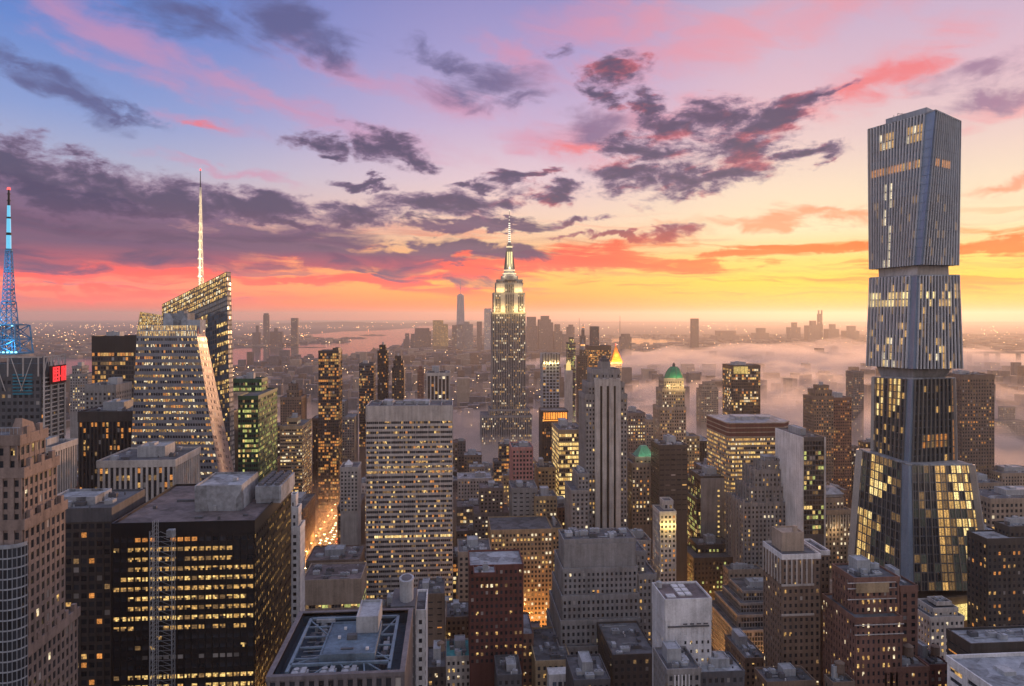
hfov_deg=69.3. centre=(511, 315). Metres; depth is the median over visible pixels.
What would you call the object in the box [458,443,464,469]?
window
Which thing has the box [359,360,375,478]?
slim tower
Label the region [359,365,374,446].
window
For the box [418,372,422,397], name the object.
window
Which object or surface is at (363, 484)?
city block
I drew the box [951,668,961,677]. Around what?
window
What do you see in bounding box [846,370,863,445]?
slim tower
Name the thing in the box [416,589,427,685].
white tower
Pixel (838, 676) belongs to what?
brick house
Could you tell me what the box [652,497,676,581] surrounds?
bright tower
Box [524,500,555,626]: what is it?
window
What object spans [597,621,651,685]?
building
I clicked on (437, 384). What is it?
ribbed tower
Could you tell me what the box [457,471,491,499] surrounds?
city block
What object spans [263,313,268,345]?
shore tower
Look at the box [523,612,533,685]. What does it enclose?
brick house
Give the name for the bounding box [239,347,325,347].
shore
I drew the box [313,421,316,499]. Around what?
window
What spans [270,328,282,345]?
shore tower
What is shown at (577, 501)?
shoulder block
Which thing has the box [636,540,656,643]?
stepped wing
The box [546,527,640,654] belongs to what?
stepped building
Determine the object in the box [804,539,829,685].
capped wing
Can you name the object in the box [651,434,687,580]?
black box
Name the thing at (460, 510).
window
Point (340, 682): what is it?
window
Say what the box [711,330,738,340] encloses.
skyline tower
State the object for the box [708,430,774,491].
window
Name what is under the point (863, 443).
city block
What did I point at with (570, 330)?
downtown tower
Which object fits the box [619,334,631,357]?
lone block
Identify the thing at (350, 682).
window
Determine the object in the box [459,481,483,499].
window
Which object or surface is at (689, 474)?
window
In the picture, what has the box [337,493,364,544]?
corner building
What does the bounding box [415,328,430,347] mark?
downtown tower
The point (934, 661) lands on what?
brick house
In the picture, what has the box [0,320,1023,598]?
ground
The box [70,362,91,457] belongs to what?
office tower
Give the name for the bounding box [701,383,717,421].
window
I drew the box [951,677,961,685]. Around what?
window
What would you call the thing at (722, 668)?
house
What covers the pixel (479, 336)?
downtown tower
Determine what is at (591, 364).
window
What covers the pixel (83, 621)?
window
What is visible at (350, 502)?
ornate building
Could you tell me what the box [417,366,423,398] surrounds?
slim tower
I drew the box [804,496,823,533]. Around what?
window
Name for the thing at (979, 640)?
flat roof building
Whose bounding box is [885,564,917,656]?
brick wing
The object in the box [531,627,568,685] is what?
tan building
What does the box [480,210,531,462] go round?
stepped skyscraper
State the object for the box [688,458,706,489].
city block
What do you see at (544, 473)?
office block
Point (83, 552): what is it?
window
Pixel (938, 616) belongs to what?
white stepped tower
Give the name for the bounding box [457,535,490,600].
grey block
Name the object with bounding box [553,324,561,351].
downtown tower
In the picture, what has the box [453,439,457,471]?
city block
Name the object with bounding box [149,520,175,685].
hoist mast
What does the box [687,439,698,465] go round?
window
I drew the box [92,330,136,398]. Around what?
office slab
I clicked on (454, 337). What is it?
downtown tower
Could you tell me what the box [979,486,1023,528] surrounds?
classical block
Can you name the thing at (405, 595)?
balcony tower
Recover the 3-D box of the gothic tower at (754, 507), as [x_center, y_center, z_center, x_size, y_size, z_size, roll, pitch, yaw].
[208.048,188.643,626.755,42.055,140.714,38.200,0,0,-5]
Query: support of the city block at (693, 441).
on the ground
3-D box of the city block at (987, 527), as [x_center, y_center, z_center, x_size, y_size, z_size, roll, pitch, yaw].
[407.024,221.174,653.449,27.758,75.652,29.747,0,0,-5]
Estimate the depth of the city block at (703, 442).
972.27 m
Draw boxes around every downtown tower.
[403,333,408,348]
[411,334,414,347]
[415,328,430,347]
[433,320,447,348]
[452,325,456,350]
[464,322,472,349]
[477,322,481,350]
[484,308,491,349]
[526,317,536,351]
[538,316,552,351]
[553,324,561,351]
[562,325,574,351]
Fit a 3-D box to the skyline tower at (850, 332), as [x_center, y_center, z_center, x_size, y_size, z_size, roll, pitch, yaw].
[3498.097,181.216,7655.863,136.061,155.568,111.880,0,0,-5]
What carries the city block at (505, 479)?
on the ground
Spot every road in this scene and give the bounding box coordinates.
[305,511,336,572]
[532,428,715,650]
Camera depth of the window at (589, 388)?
631.87 m
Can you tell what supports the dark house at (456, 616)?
on the ground
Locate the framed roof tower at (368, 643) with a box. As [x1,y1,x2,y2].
[265,599,412,685]
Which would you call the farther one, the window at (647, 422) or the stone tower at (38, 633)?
the window at (647, 422)
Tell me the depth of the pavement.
882.28 m
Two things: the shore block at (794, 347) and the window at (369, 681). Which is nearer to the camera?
the window at (369, 681)
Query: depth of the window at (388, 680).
222.68 m
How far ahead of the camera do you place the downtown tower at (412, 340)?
5400.12 m
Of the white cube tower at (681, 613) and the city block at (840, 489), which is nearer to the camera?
the white cube tower at (681, 613)
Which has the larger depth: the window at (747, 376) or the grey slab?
the window at (747, 376)
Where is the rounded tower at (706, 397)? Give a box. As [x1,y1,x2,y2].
[696,381,718,437]
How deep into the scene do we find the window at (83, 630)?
316.02 m
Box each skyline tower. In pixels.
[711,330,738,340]
[751,328,768,339]
[786,322,800,339]
[804,321,819,340]
[824,324,838,340]
[841,326,858,339]
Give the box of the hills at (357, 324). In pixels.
[241,322,537,325]
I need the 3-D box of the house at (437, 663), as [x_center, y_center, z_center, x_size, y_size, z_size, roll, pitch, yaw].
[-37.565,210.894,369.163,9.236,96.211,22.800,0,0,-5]
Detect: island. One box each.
[337,337,364,338]
[359,334,383,335]
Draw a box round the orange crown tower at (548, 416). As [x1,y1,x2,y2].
[539,407,567,461]
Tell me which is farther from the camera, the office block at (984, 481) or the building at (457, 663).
the office block at (984, 481)
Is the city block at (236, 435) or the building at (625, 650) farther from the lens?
the city block at (236, 435)
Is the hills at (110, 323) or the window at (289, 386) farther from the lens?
the hills at (110, 323)
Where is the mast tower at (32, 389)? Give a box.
[0,187,65,438]
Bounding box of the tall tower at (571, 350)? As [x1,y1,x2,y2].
[566,337,575,421]
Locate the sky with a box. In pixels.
[0,0,1023,320]
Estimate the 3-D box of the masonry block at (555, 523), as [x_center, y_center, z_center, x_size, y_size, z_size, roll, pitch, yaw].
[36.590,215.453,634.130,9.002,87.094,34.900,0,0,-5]
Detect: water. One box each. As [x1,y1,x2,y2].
[47,326,483,375]
[611,337,683,343]
[864,354,1023,364]
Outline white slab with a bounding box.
[366,399,452,599]
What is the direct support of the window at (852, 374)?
in the slim tower at (855, 385)
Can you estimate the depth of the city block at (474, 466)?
987.75 m
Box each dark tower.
[57,488,144,685]
[318,347,341,510]
[722,361,760,414]
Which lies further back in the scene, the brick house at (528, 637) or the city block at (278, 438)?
the city block at (278, 438)
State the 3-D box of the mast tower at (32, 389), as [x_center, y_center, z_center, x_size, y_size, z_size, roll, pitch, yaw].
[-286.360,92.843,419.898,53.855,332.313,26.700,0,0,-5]
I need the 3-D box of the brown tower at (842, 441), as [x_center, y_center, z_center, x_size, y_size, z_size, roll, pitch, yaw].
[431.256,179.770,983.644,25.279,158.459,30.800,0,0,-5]
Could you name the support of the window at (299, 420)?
in the office building at (295, 443)
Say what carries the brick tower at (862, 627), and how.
on the ground
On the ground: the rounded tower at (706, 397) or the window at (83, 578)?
the rounded tower at (706, 397)
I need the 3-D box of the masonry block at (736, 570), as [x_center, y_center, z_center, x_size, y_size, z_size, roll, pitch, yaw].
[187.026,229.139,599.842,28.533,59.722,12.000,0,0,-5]
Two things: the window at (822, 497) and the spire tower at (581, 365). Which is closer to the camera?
the window at (822, 497)
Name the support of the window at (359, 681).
in the framed roof tower at (368, 643)
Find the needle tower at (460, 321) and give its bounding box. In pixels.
[457,280,464,349]
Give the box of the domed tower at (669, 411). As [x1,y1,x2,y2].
[653,363,685,442]
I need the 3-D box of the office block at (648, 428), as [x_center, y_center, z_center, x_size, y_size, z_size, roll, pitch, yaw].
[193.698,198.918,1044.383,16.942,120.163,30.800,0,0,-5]
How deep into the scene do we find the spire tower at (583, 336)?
2328.52 m
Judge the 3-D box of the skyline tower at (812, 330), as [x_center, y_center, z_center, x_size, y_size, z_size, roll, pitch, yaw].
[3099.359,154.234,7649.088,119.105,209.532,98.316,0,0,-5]
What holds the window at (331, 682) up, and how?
in the framed roof tower at (368, 643)
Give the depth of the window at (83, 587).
316.02 m
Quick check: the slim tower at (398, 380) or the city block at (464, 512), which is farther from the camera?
the slim tower at (398, 380)
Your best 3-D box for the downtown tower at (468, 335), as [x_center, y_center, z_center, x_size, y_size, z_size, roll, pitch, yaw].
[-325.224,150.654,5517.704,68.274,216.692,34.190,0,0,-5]
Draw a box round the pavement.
[305,511,335,562]
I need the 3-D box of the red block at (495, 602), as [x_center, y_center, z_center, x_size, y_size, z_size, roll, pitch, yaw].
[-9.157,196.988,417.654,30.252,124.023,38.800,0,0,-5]
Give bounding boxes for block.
[77,399,132,488]
[84,377,131,409]
[233,372,277,482]
[234,409,237,471]
[277,422,279,455]
[277,456,279,471]
[298,492,315,555]
[305,562,366,610]
[306,544,364,570]
[312,415,317,499]
[342,399,357,462]
[361,477,365,537]
[379,592,393,607]
[417,576,444,646]
[445,596,452,607]
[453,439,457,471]
[453,475,456,545]
[453,547,457,596]
[456,523,472,546]
[456,580,457,598]
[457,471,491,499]
[457,498,478,524]
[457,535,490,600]
[458,438,465,471]
[464,449,481,471]
[468,549,523,685]
[469,462,483,471]
[473,480,508,537]
[482,461,492,476]
[488,486,556,626]
[493,439,508,481]
[502,469,508,506]
[509,440,532,479]
[509,480,537,515]
[531,621,539,626]
[534,457,555,492]
[547,516,562,570]
[557,496,564,528]
[565,465,588,528]
[590,326,598,344]
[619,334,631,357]
[627,406,645,456]
[630,528,652,568]
[645,414,652,450]
[686,431,699,467]
[687,490,699,543]
[687,533,732,599]
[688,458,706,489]
[699,435,706,461]
[723,562,762,584]
[789,345,802,349]
[805,343,822,350]
[826,481,843,496]
[833,484,848,506]
[851,444,858,502]
[858,438,870,447]
[966,516,1023,626]
[977,473,1003,487]
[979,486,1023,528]
[984,524,993,529]
[989,464,1023,485]
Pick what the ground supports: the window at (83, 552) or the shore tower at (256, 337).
the shore tower at (256, 337)
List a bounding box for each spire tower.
[576,339,587,422]
[580,325,585,347]
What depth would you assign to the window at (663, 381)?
821.71 m
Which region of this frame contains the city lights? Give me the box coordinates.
[35,322,1016,419]
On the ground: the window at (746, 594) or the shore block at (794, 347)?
the shore block at (794, 347)
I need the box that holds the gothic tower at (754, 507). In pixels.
[725,454,784,567]
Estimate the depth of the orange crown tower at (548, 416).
906.76 m
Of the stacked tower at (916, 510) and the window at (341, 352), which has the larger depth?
the window at (341, 352)
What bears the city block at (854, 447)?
on the ground
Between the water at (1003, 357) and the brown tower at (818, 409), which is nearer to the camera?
the brown tower at (818, 409)
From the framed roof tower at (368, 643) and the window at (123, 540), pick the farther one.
the window at (123, 540)
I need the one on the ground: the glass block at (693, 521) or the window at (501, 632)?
the glass block at (693, 521)
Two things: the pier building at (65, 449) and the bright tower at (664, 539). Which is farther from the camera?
the bright tower at (664, 539)
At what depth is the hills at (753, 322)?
25556.60 m
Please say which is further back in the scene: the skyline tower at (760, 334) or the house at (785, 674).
the skyline tower at (760, 334)
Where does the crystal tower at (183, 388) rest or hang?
on the ground
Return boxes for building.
[46,436,77,493]
[96,441,200,501]
[280,413,311,492]
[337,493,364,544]
[340,459,360,544]
[444,608,445,645]
[446,635,469,685]
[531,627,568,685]
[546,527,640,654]
[552,418,578,497]
[565,651,610,685]
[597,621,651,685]
[711,577,762,652]
[826,485,850,578]
[945,652,1023,685]
[946,625,1023,654]
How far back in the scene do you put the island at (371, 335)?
9731.42 m
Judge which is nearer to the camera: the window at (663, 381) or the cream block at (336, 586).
the cream block at (336, 586)
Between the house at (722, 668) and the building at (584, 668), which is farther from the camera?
the building at (584, 668)
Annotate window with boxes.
[0,440,75,685]
[42,379,63,438]
[71,368,90,410]
[78,505,140,684]
[80,423,100,488]
[81,524,86,528]
[81,532,86,537]
[81,541,86,545]
[81,550,86,554]
[81,559,86,563]
[81,567,86,571]
[81,576,86,580]
[81,585,86,589]
[81,593,86,597]
[81,602,86,606]
[81,611,86,615]
[81,619,86,623]
[81,628,86,632]
[92,353,113,382]
[114,500,286,685]
[132,273,234,480]
[233,383,273,480]
[281,386,300,424]
[281,420,311,492]
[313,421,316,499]
[319,352,341,510]
[328,680,333,685]
[338,680,342,685]
[343,404,353,461]
[348,680,352,685]
[357,679,361,685]
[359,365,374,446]
[362,486,365,537]
[366,421,451,599]
[367,679,371,685]
[377,678,381,685]
[378,347,387,397]
[386,678,390,685]
[393,359,402,397]
[396,678,400,685]
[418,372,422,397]
[433,322,447,343]
[453,445,456,468]
[453,484,456,544]
[453,560,457,596]
[457,509,471,524]
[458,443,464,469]
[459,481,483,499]
[471,631,521,662]
[475,491,501,537]
[482,285,530,443]
[494,445,508,480]
[504,479,508,506]
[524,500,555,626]
[543,412,566,420]
[543,432,551,461]
[547,396,558,406]
[552,427,573,497]
[565,572,636,654]
[566,339,574,421]
[579,352,586,389]
[586,388,625,526]
[589,350,610,366]
[592,328,598,342]
[627,461,649,519]
[629,416,644,449]
[647,422,652,448]
[654,381,684,441]
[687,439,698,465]
[688,497,693,542]
[689,474,700,536]
[700,443,706,461]
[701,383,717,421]
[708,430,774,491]
[716,584,762,652]
[723,368,759,413]
[727,473,784,567]
[764,548,818,684]
[803,388,832,482]
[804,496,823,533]
[826,503,848,562]
[826,570,899,682]
[834,401,850,491]
[851,448,857,501]
[852,374,862,443]
[919,605,931,648]
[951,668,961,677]
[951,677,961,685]
[960,380,993,477]
[968,528,1023,626]
[997,408,1023,435]
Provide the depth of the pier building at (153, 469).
415.01 m
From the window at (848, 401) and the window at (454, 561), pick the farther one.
the window at (848, 401)
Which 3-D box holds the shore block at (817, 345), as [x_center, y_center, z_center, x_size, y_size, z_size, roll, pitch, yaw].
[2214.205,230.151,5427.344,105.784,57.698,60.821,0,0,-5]
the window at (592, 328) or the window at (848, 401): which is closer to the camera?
the window at (848, 401)
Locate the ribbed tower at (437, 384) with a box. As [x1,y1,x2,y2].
[426,366,449,399]
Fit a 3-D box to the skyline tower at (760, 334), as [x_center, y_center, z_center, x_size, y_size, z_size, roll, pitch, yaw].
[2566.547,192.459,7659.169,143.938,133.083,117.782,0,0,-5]
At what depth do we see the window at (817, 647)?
376.48 m
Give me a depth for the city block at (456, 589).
614.40 m
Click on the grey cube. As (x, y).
(675, 663)
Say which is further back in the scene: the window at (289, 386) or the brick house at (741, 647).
the window at (289, 386)
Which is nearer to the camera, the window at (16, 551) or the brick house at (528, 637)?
the window at (16, 551)
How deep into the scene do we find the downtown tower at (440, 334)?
5600.97 m
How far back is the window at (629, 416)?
915.56 m
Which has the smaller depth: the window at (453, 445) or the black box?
the black box
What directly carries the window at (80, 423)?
in the bronze block at (105, 429)
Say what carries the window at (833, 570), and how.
in the brick tower at (862, 627)
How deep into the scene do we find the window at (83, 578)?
316.02 m
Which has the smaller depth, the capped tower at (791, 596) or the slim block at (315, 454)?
the capped tower at (791, 596)
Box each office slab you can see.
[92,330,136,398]
[585,345,610,366]
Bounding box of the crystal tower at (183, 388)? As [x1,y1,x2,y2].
[131,169,234,481]
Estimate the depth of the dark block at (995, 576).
446.27 m
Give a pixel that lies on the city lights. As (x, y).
(478, 375)
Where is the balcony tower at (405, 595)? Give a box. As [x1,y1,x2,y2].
[391,573,417,685]
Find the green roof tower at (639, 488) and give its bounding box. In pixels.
[627,445,650,538]
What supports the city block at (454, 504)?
on the ground
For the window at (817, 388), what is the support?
in the brown tower at (818, 409)
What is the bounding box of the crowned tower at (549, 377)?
[540,352,559,407]
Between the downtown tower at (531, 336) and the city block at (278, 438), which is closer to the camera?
the city block at (278, 438)
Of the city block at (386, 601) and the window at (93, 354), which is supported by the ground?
the city block at (386, 601)
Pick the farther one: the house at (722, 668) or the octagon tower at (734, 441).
the octagon tower at (734, 441)
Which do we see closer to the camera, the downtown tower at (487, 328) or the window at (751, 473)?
the window at (751, 473)
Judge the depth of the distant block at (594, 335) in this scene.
2228.14 m
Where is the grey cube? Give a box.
[653,640,700,685]
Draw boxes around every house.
[428,640,445,685]
[446,599,467,638]
[494,654,521,685]
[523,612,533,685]
[700,651,744,685]
[725,628,762,685]
[754,663,815,685]
[824,659,854,685]
[884,643,929,685]
[918,640,946,685]
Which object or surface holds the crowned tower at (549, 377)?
on the ground
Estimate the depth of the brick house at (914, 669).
346.55 m
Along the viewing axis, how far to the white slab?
595.08 m
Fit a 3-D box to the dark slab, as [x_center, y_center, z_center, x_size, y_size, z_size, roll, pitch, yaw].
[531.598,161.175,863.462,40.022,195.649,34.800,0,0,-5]
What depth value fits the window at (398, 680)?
222.89 m
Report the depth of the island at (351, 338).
8432.10 m
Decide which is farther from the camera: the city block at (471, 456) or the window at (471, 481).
the city block at (471, 456)
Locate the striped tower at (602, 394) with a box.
[578,352,626,527]
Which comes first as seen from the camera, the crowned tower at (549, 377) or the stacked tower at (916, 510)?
the stacked tower at (916, 510)
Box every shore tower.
[252,325,260,345]
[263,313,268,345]
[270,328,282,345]
[291,318,298,344]
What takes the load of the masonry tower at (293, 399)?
on the ground
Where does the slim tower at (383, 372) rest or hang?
on the ground
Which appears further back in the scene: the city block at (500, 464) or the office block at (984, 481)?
the city block at (500, 464)
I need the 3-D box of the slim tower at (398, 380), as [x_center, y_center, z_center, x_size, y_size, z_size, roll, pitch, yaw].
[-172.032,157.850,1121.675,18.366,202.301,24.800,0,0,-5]
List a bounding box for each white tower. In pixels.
[291,492,304,626]
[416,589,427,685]
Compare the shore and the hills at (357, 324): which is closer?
the shore
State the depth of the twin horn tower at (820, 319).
8006.00 m
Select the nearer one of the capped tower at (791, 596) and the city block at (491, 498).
the capped tower at (791, 596)
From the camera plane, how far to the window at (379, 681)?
222.46 m
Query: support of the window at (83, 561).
in the dark tower at (91, 515)
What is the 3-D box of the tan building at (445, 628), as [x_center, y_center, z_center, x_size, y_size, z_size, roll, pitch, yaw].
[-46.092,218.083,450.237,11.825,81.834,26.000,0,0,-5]
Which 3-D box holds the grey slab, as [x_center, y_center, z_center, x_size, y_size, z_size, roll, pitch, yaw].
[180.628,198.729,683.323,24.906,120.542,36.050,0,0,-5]
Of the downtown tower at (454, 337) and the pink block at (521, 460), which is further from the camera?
the downtown tower at (454, 337)
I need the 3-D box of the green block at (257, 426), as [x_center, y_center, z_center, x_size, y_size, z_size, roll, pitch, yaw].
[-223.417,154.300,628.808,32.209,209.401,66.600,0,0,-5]
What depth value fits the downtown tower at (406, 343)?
5500.24 m
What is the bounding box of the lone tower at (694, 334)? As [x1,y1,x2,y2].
[690,318,698,350]
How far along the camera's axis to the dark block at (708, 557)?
628.78 m
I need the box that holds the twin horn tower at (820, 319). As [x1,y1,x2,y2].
[817,310,822,337]
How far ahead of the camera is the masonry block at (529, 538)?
603.75 m
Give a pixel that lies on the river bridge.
(996, 353)
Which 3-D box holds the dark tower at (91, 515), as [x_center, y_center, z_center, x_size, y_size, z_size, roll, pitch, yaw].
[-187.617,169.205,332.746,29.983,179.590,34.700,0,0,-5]
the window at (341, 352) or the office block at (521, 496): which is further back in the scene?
the window at (341, 352)
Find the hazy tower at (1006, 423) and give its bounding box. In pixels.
[994,406,1023,435]
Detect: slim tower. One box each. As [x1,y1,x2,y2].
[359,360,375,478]
[377,342,388,399]
[392,353,404,399]
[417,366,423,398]
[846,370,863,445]
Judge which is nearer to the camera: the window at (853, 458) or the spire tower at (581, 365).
the window at (853, 458)
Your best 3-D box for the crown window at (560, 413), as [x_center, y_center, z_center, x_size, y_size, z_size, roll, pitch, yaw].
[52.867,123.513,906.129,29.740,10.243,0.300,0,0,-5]
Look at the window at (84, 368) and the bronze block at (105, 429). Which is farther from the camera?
the window at (84, 368)
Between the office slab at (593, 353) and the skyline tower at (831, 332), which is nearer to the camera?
the office slab at (593, 353)
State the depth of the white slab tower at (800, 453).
581.86 m
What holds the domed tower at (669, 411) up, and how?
on the ground
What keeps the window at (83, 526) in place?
in the dark tower at (91, 515)
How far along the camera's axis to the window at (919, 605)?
427.76 m
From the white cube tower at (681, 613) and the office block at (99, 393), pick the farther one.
the office block at (99, 393)
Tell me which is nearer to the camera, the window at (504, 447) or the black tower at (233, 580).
the black tower at (233, 580)
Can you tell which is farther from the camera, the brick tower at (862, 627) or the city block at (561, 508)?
the city block at (561, 508)
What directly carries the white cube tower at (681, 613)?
on the ground
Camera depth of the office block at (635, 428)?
915.60 m
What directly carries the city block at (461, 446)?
on the ground
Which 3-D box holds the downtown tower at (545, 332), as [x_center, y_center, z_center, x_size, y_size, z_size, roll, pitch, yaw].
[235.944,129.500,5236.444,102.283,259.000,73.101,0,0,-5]
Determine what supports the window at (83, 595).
in the dark tower at (91, 515)
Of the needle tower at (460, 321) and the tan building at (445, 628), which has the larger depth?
the needle tower at (460, 321)
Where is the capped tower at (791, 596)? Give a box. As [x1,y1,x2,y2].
[763,525,820,685]
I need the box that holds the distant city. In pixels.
[0,333,1023,432]
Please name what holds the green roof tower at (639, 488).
on the ground
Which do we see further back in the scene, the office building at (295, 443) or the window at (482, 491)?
the office building at (295, 443)
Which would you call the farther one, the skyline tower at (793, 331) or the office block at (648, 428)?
the skyline tower at (793, 331)
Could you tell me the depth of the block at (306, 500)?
820.47 m
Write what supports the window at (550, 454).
in the orange crown tower at (548, 416)
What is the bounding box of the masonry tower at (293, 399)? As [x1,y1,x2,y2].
[280,380,306,425]
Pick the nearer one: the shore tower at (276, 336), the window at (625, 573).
the window at (625, 573)
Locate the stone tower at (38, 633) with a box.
[0,418,80,685]
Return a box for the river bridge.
[963,351,1023,362]
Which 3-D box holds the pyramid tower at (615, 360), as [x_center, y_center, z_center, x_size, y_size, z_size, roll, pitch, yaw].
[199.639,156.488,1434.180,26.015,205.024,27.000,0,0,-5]
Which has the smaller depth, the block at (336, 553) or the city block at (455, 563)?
the block at (336, 553)
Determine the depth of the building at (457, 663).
418.90 m
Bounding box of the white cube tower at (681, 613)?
[652,580,711,685]
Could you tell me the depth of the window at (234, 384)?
608.11 m
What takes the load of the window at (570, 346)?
in the tall tower at (571, 350)
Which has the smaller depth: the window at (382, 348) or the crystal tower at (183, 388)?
the crystal tower at (183, 388)
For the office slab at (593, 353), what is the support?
on the ground
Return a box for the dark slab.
[946,369,994,477]
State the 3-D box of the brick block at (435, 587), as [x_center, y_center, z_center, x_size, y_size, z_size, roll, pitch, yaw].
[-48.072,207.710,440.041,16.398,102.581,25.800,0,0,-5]
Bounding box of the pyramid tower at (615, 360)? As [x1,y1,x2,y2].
[609,344,622,380]
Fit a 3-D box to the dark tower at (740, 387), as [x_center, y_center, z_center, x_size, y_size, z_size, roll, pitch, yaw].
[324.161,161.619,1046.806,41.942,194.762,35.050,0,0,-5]
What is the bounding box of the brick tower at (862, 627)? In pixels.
[822,555,903,685]
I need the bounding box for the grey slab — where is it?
[688,465,724,537]
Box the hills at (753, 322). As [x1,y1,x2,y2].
[526,322,1023,323]
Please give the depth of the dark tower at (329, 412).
983.39 m
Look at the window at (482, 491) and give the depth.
687.91 m
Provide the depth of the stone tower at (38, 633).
232.67 m
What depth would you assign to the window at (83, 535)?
316.02 m
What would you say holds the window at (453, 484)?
in the city block at (454, 504)
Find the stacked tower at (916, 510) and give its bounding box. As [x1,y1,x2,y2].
[847,107,984,626]
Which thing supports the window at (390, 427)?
in the white slab
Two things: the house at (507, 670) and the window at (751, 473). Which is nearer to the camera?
the house at (507, 670)
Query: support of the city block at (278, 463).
on the ground
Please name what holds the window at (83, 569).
in the dark tower at (91, 515)
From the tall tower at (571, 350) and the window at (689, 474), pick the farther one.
the tall tower at (571, 350)
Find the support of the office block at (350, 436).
on the ground
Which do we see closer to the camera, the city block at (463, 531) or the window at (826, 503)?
the window at (826, 503)
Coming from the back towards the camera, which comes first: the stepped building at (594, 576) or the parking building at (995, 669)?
the stepped building at (594, 576)
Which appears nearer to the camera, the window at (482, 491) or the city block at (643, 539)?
the city block at (643, 539)
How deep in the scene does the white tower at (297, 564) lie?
391.89 m
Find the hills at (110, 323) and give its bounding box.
[0,322,277,323]
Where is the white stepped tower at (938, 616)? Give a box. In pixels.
[918,596,964,659]
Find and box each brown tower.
[803,382,833,483]
[832,391,851,508]
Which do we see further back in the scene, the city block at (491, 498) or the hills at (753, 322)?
the hills at (753, 322)
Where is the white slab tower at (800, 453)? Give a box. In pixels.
[775,424,825,547]
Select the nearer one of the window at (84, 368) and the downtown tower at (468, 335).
the window at (84, 368)
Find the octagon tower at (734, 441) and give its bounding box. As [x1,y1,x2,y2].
[706,414,789,491]
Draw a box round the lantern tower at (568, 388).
[564,360,572,421]
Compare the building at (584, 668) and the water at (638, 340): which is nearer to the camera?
the building at (584, 668)
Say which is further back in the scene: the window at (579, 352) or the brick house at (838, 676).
the window at (579, 352)
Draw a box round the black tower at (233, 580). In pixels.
[111,470,294,685]
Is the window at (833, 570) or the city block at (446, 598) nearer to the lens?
the window at (833, 570)
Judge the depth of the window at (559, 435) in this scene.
727.28 m
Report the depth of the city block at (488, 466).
1072.87 m
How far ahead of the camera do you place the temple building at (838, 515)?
624.55 m

